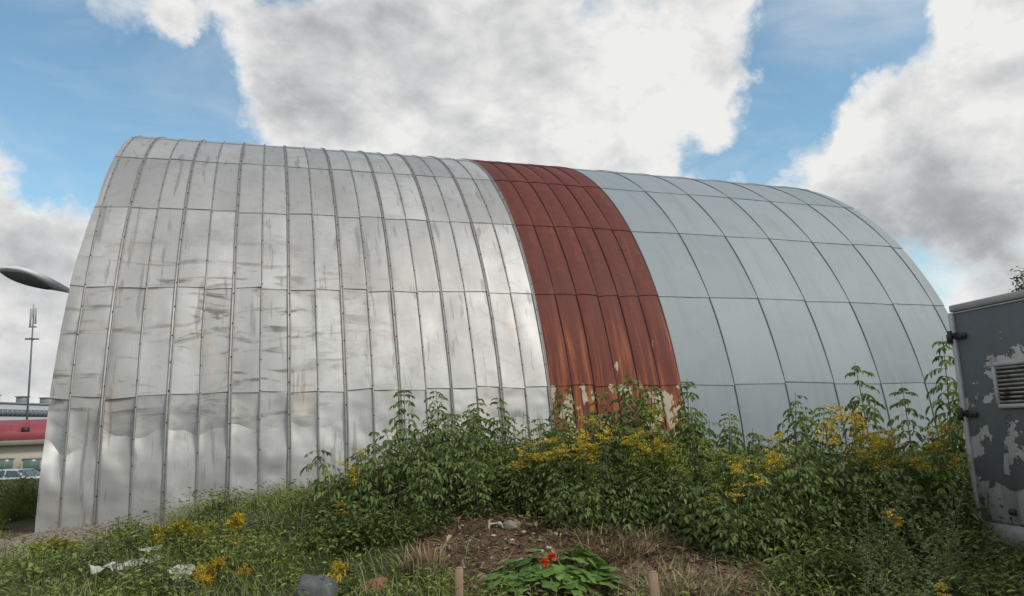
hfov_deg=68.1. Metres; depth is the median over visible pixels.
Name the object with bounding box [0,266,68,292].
street lamp
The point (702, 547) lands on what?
dry grass clump
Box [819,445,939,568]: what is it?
leafy bush
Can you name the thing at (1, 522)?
tall weed
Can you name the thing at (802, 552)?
leafy bush
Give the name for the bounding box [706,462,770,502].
leafy bush
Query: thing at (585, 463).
goldenrod
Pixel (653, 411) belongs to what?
goldenrod
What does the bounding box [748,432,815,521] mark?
goldenrod
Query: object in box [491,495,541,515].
leafy bush
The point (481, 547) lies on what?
twig
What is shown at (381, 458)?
leafy bush
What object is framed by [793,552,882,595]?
leafy bush
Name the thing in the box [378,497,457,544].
leafy bush
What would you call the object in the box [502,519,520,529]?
stone
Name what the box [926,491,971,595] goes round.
mugwort
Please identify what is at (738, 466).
goldenrod
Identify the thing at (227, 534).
weed
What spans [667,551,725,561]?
twig
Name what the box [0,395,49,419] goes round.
apartment block
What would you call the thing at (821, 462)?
leafy bush
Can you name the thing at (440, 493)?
ash shrub
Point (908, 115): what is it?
sky
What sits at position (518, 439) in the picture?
leafy bush
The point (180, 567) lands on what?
plastic film
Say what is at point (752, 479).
ash shrub
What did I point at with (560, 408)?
ash sapling
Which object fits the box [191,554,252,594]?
goldenrod
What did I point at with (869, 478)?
goldenrod
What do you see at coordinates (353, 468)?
goldenrod
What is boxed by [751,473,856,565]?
ash shrub
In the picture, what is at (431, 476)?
leafy bush
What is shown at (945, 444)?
leafy bush
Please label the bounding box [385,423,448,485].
leafy bush
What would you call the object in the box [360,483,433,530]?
leafy bush
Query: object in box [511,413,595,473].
leafy bush
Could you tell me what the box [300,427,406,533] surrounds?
ash shrub
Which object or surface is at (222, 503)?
weed
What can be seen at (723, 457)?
goldenrod
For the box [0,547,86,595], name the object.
weed
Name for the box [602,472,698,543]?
ash shrub
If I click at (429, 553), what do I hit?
dry grass clump
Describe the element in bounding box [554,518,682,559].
dry grass clump
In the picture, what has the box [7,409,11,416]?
window
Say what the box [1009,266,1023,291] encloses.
leafy tree
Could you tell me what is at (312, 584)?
gray rock
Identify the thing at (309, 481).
withered weed
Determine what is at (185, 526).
goldenrod
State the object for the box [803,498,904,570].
leafy bush
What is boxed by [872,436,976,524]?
leafy bush
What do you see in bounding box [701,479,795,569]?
ash shrub
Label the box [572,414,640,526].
goldenrod
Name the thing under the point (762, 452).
leafy bush
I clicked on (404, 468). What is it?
ash shrub
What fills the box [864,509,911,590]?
goldenrod
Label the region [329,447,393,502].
leafy bush
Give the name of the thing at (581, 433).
leafy bush
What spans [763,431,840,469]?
leafy bush
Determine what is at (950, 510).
leafy bush
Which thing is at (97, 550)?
weed
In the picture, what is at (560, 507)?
ash shrub
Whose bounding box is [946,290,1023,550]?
metal box
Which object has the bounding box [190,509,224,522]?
weed
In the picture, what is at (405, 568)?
dry grass clump
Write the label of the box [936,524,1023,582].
leafy bush
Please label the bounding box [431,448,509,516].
leafy bush
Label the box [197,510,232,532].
weed
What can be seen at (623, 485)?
ash shrub
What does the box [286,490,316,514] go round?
weed
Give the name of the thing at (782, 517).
leafy bush
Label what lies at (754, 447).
ash shrub
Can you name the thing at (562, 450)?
goldenrod
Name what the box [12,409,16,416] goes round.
window
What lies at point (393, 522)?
leafy bush
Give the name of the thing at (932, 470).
goldenrod
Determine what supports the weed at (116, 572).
on the ground at (22, 527)
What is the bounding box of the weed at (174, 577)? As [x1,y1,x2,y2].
[105,560,204,595]
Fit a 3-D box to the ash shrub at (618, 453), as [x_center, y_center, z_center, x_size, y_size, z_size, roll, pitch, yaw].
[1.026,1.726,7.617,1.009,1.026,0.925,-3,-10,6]
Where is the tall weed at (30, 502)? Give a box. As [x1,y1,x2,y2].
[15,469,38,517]
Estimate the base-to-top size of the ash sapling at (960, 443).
2.098 m
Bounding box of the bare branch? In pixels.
[648,488,700,537]
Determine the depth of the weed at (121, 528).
8.21 m
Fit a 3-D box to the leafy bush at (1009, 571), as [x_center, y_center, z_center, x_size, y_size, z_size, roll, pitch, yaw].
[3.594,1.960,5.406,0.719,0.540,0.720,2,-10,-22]
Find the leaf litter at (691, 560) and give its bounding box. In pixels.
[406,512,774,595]
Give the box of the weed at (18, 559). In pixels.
[0,557,33,574]
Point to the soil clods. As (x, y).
(552, 542)
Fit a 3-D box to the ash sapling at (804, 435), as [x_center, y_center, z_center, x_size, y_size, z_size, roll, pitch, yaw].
[3.005,1.730,7.976,1.029,1.453,0.919,-3,-10,6]
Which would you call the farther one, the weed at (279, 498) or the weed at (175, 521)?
the weed at (279, 498)
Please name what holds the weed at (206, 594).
on the ground at (22, 527)
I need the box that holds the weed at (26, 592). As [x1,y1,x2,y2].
[3,586,60,595]
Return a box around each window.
[0,458,14,469]
[2,409,6,415]
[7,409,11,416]
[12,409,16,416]
[16,410,21,416]
[21,410,25,416]
[22,457,41,468]
[30,410,34,416]
[35,410,39,416]
[39,410,43,416]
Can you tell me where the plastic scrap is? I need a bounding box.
[488,521,503,529]
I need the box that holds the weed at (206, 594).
[182,586,217,595]
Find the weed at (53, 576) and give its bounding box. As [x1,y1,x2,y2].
[35,571,67,585]
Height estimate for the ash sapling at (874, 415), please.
1.821 m
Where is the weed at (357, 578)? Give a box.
[338,570,372,595]
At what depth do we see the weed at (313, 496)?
8.62 m
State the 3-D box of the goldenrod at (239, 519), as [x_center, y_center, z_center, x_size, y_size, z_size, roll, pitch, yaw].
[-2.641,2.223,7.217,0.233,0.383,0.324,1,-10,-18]
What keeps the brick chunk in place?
on the ground at (22, 527)
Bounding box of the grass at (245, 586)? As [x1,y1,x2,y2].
[0,449,1023,595]
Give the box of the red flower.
[540,546,555,594]
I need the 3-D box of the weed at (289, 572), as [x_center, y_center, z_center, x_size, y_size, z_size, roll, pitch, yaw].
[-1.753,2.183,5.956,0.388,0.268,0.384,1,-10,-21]
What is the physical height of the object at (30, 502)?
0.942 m
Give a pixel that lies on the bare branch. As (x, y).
(654, 528)
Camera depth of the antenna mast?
111.64 m
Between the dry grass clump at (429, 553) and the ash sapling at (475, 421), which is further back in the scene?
the ash sapling at (475, 421)
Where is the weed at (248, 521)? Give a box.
[213,502,277,540]
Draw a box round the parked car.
[0,469,39,479]
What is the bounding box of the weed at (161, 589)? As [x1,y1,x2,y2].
[139,579,183,595]
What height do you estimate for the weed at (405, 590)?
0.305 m
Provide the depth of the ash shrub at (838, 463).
6.65 m
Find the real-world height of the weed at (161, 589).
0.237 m
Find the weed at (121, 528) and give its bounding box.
[92,516,150,544]
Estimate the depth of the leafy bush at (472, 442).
7.70 m
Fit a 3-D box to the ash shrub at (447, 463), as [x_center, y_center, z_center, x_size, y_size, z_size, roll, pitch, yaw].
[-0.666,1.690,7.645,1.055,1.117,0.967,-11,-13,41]
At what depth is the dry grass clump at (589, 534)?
6.50 m
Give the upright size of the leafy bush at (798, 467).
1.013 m
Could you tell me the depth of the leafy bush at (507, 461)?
7.33 m
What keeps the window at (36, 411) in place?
in the apartment block
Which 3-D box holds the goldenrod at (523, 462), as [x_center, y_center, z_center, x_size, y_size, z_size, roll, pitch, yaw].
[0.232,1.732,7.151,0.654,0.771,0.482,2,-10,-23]
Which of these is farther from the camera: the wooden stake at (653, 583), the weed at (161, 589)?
the weed at (161, 589)
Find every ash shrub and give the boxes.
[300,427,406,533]
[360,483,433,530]
[375,424,475,529]
[389,448,475,528]
[395,409,491,508]
[445,456,506,516]
[456,426,545,508]
[487,464,533,510]
[494,430,580,514]
[505,451,574,518]
[521,470,601,531]
[540,415,624,491]
[547,465,628,519]
[561,466,647,542]
[567,422,658,492]
[580,459,627,513]
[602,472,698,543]
[612,433,690,483]
[627,460,694,525]
[644,464,746,553]
[651,407,745,507]
[653,463,715,515]
[684,449,777,540]
[688,428,798,502]
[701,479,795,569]
[713,429,805,494]
[728,448,817,532]
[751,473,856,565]
[772,443,871,549]
[797,445,917,550]
[858,449,946,553]
[901,450,981,542]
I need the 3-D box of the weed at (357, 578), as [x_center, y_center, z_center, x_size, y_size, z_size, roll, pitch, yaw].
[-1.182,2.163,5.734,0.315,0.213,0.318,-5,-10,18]
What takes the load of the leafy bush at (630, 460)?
on the ground at (22, 527)
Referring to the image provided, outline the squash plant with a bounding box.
[481,542,627,595]
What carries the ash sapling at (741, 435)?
on the ground at (22, 527)
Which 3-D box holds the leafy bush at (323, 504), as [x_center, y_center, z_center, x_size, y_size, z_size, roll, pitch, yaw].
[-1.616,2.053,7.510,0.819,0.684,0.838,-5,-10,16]
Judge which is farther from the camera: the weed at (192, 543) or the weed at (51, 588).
the weed at (192, 543)
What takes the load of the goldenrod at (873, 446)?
on the ground at (22, 527)
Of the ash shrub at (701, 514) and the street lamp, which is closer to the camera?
the ash shrub at (701, 514)
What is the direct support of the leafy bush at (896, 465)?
on the ground at (22, 527)
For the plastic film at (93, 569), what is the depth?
6.72 m
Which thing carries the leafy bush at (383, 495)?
on the ground at (22, 527)
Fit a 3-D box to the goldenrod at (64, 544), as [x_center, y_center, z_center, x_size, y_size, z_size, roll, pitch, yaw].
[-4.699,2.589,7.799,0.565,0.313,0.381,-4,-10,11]
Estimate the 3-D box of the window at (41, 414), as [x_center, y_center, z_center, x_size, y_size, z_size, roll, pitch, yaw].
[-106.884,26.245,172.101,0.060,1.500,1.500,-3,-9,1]
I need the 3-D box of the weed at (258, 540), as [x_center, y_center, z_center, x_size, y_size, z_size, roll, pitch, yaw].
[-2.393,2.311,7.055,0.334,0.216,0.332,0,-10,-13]
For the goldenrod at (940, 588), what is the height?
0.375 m
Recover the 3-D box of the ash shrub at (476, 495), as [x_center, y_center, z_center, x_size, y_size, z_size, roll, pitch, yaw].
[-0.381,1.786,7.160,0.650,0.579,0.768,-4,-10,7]
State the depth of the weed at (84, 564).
6.92 m
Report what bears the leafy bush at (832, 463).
on the ground at (22, 527)
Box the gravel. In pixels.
[0,514,190,562]
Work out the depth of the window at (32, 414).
169.03 m
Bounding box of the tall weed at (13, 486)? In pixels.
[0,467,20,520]
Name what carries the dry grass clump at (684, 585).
on the ground at (22, 527)
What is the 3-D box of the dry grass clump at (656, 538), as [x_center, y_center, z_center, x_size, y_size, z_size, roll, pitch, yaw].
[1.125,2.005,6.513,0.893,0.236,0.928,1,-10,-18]
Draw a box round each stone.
[474,575,489,582]
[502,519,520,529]
[626,541,655,552]
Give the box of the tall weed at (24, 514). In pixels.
[11,501,36,520]
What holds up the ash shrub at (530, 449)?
on the ground at (22, 527)
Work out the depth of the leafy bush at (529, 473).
7.18 m
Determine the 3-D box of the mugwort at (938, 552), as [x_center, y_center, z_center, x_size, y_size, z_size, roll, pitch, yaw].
[2.749,1.627,5.255,0.892,1.031,0.457,-1,-10,-10]
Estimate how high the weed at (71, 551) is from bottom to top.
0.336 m
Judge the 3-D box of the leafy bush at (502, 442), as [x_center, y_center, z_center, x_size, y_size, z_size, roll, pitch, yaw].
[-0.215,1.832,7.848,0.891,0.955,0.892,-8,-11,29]
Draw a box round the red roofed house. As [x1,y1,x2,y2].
[0,419,46,469]
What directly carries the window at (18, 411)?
in the apartment block
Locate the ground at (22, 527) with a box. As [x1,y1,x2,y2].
[0,448,1022,595]
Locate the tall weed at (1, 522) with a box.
[0,505,9,530]
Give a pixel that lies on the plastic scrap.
(498, 523)
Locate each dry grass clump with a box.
[370,533,447,572]
[396,539,448,586]
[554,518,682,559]
[561,521,626,542]
[603,519,684,548]
[607,545,762,595]
[655,525,734,557]
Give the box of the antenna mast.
[25,304,38,419]
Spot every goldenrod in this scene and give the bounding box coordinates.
[24,535,81,556]
[147,518,216,554]
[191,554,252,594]
[223,510,246,545]
[323,559,350,587]
[335,500,363,537]
[336,448,385,515]
[501,440,565,515]
[526,437,597,520]
[561,443,616,530]
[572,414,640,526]
[611,406,688,523]
[611,428,672,530]
[663,435,753,542]
[703,482,772,565]
[707,459,783,566]
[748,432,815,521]
[804,475,900,541]
[811,403,907,494]
[844,434,933,549]
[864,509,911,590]
[884,419,974,542]
[894,443,971,544]
[933,583,950,595]
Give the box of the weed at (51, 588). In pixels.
[15,575,82,595]
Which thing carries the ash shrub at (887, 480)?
on the ground at (22, 527)
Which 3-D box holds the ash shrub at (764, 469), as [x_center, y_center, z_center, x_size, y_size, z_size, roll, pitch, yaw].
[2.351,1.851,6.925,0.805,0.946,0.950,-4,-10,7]
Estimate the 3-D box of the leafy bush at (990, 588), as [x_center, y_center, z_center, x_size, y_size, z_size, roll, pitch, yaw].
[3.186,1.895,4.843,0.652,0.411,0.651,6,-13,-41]
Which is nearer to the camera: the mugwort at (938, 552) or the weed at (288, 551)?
the mugwort at (938, 552)
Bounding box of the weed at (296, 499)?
[280,488,316,508]
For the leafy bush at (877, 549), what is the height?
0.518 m
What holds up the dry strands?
on the ground at (22, 527)
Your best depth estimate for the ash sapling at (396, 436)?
8.26 m
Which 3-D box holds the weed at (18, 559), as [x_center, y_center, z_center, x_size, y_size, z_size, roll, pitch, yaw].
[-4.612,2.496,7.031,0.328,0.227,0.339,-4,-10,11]
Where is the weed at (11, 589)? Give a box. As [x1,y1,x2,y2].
[0,580,31,595]
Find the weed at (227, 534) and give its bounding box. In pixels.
[199,523,253,556]
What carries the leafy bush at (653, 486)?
on the ground at (22, 527)
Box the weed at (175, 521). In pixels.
[162,516,194,542]
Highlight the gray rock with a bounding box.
[296,574,340,595]
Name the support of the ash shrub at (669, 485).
on the ground at (22, 527)
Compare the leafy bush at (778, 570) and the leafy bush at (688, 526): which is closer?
the leafy bush at (778, 570)
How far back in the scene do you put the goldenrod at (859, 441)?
7.15 m
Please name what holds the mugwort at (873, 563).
on the ground at (22, 527)
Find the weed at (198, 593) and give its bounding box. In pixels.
[187,585,233,595]
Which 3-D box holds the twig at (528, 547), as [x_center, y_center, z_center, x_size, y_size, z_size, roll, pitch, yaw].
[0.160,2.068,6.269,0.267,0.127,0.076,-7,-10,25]
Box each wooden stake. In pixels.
[455,567,462,595]
[648,571,659,595]
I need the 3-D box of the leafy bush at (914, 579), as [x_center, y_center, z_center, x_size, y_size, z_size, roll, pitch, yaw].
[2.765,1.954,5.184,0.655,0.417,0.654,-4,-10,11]
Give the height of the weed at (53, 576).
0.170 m
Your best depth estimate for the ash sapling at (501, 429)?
8.19 m
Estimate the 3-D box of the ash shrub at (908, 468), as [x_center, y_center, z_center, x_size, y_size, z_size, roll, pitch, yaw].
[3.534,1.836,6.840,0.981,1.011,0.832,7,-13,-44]
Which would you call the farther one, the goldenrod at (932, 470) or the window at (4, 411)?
the window at (4, 411)
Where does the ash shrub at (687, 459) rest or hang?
on the ground at (22, 527)
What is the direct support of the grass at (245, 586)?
on the ground at (22, 527)
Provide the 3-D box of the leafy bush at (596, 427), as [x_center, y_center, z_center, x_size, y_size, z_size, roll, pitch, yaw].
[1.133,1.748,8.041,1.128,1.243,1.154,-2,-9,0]
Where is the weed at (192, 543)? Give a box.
[156,530,216,557]
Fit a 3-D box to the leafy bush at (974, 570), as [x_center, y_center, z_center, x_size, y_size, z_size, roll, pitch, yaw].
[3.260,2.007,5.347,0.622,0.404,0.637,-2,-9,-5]
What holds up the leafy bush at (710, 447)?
on the ground at (22, 527)
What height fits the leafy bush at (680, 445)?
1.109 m
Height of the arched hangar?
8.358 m
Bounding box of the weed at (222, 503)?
[197,488,248,514]
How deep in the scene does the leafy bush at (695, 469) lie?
7.32 m
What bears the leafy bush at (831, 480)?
on the ground at (22, 527)
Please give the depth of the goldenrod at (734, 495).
6.23 m
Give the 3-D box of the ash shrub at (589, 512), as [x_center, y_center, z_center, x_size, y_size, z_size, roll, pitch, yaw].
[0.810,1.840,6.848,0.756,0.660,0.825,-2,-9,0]
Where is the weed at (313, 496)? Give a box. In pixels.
[297,485,333,505]
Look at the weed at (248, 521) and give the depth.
7.49 m
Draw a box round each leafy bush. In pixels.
[296,498,380,556]
[303,473,384,537]
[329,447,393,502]
[341,495,414,551]
[351,445,412,495]
[355,466,409,525]
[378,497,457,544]
[382,449,472,513]
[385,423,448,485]
[419,409,513,500]
[426,495,481,524]
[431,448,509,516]
[455,428,519,473]
[462,494,509,518]
[474,444,528,503]
[477,412,559,469]
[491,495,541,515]
[497,439,578,509]
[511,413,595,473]
[531,487,578,523]
[546,417,617,474]
[571,405,650,477]
[595,430,682,489]
[597,456,651,497]
[632,460,687,507]
[636,497,701,529]
[652,421,721,467]
[661,501,733,546]
[663,448,725,510]
[664,408,752,481]
[704,496,762,548]
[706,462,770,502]
[742,436,787,493]
[750,551,838,595]
[751,501,811,553]
[756,445,840,495]
[761,498,853,561]
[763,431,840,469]
[783,445,860,495]
[783,524,881,589]
[791,448,905,557]
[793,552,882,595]
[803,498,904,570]
[814,435,899,485]
[818,528,929,595]
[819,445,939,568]
[835,431,948,520]
[859,451,986,565]
[866,550,973,595]
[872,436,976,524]
[896,422,1015,553]
[900,446,1011,553]
[909,513,1021,585]
[932,553,1021,595]
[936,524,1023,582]
[963,560,1023,595]
[965,532,1023,592]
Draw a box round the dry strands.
[0,480,993,595]
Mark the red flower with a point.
(545, 562)
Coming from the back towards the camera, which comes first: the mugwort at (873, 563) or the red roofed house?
the red roofed house
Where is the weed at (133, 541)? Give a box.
[109,523,152,557]
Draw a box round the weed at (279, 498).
[263,487,297,507]
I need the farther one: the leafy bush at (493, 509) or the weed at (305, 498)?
the weed at (305, 498)
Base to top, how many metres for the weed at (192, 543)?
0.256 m
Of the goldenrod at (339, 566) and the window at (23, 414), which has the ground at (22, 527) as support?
the goldenrod at (339, 566)
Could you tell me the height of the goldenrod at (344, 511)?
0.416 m
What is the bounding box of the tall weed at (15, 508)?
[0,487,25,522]
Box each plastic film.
[89,554,161,573]
[139,546,161,551]
[167,564,195,579]
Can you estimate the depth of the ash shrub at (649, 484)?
7.01 m
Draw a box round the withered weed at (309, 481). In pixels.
[301,473,323,489]
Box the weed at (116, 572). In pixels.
[100,546,181,592]
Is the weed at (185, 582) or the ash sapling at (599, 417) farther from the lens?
the ash sapling at (599, 417)
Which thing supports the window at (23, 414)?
in the apartment block
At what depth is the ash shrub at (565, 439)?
7.41 m
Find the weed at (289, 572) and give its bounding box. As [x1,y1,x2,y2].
[263,558,313,590]
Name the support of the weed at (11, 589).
on the ground at (22, 527)
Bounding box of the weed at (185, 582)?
[170,579,215,593]
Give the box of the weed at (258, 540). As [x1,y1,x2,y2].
[237,534,271,555]
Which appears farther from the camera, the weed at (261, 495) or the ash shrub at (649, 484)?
the weed at (261, 495)
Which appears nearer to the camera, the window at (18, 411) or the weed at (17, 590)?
the weed at (17, 590)
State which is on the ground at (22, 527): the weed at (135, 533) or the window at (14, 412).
the weed at (135, 533)
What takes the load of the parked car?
on the ground at (22, 527)
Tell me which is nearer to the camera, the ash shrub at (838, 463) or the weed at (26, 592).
the weed at (26, 592)
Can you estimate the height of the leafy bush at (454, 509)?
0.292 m
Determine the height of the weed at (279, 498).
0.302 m
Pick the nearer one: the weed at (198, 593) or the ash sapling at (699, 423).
the weed at (198, 593)
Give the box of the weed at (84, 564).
[50,553,107,573]
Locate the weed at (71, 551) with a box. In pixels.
[48,540,92,567]
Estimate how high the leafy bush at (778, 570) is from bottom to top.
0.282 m
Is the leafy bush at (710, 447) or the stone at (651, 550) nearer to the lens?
the stone at (651, 550)
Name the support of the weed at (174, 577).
on the ground at (22, 527)
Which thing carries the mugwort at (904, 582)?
on the ground at (22, 527)
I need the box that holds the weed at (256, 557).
[239,543,286,568]
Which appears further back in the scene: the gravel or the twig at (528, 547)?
the gravel
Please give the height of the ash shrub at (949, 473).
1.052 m
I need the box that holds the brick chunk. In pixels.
[360,577,388,594]
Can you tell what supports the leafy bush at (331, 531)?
on the ground at (22, 527)
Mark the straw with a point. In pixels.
(657, 571)
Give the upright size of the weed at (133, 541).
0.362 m
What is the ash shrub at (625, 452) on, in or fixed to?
on the ground at (22, 527)
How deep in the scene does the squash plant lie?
5.45 m
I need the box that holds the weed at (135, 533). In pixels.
[97,519,157,552]
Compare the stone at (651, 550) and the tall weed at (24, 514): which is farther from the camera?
the tall weed at (24, 514)
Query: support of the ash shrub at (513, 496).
on the ground at (22, 527)
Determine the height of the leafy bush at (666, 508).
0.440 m
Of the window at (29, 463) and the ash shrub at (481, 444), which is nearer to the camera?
the ash shrub at (481, 444)
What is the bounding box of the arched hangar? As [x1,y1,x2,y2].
[35,135,965,531]
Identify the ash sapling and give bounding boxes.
[371,387,443,474]
[404,391,488,472]
[427,396,505,454]
[484,396,517,462]
[530,387,580,462]
[582,390,619,463]
[594,371,703,469]
[670,381,733,465]
[719,413,772,467]
[745,395,841,473]
[842,362,895,464]
[868,387,961,482]
[924,338,969,492]
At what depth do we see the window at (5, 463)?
57.75 m
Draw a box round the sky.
[0,0,1023,402]
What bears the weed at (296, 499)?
on the ground at (22, 527)
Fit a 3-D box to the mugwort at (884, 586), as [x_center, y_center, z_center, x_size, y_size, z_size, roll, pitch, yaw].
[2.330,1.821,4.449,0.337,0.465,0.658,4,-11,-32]
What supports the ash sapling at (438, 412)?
on the ground at (22, 527)
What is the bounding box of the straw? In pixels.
[404,505,798,595]
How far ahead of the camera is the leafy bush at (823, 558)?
5.67 m
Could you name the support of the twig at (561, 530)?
on the ground at (22, 527)
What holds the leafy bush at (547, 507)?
on the ground at (22, 527)
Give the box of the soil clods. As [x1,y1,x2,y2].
[412,511,775,595]
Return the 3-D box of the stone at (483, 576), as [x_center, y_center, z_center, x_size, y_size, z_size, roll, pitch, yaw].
[-0.214,2.154,5.788,0.144,0.068,0.109,3,-11,-30]
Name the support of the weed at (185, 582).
on the ground at (22, 527)
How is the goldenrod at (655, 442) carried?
on the ground at (22, 527)
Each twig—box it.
[457,537,503,553]
[476,559,506,570]
[518,540,546,552]
[542,524,586,535]
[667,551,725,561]
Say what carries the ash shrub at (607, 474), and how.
on the ground at (22, 527)
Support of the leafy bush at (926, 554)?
on the ground at (22, 527)
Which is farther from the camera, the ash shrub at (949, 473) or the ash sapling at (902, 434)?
the ash sapling at (902, 434)
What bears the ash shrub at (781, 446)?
on the ground at (22, 527)
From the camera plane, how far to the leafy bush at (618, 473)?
7.21 m
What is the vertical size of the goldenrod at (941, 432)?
1.299 m
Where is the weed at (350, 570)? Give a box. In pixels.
[328,559,370,579]
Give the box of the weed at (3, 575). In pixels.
[0,568,31,591]
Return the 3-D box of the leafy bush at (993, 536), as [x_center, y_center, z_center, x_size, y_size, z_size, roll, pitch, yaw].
[3.821,1.877,6.703,0.939,1.131,0.918,-1,-10,-10]
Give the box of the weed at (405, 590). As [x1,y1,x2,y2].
[393,558,454,595]
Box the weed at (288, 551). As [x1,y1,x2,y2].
[269,536,309,560]
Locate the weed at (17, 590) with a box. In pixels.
[0,580,40,595]
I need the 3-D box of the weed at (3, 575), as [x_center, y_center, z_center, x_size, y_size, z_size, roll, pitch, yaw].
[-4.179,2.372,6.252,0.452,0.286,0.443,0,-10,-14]
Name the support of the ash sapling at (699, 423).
on the ground at (22, 527)
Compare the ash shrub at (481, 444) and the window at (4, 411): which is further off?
the window at (4, 411)
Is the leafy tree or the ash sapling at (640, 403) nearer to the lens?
the ash sapling at (640, 403)
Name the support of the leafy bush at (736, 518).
on the ground at (22, 527)
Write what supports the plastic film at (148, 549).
on the ground at (22, 527)
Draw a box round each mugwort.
[826,459,975,592]
[851,533,940,595]
[854,476,913,595]
[859,562,952,595]
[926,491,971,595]
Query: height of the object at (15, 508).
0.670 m
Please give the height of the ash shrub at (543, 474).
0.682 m
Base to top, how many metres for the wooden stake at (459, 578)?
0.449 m
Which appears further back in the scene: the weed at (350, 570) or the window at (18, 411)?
the window at (18, 411)
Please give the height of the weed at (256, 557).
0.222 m
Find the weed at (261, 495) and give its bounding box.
[251,489,275,506]
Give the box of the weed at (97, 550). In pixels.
[55,536,135,570]
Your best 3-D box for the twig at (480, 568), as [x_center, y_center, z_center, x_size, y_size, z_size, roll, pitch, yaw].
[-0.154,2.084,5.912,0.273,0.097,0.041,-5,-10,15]

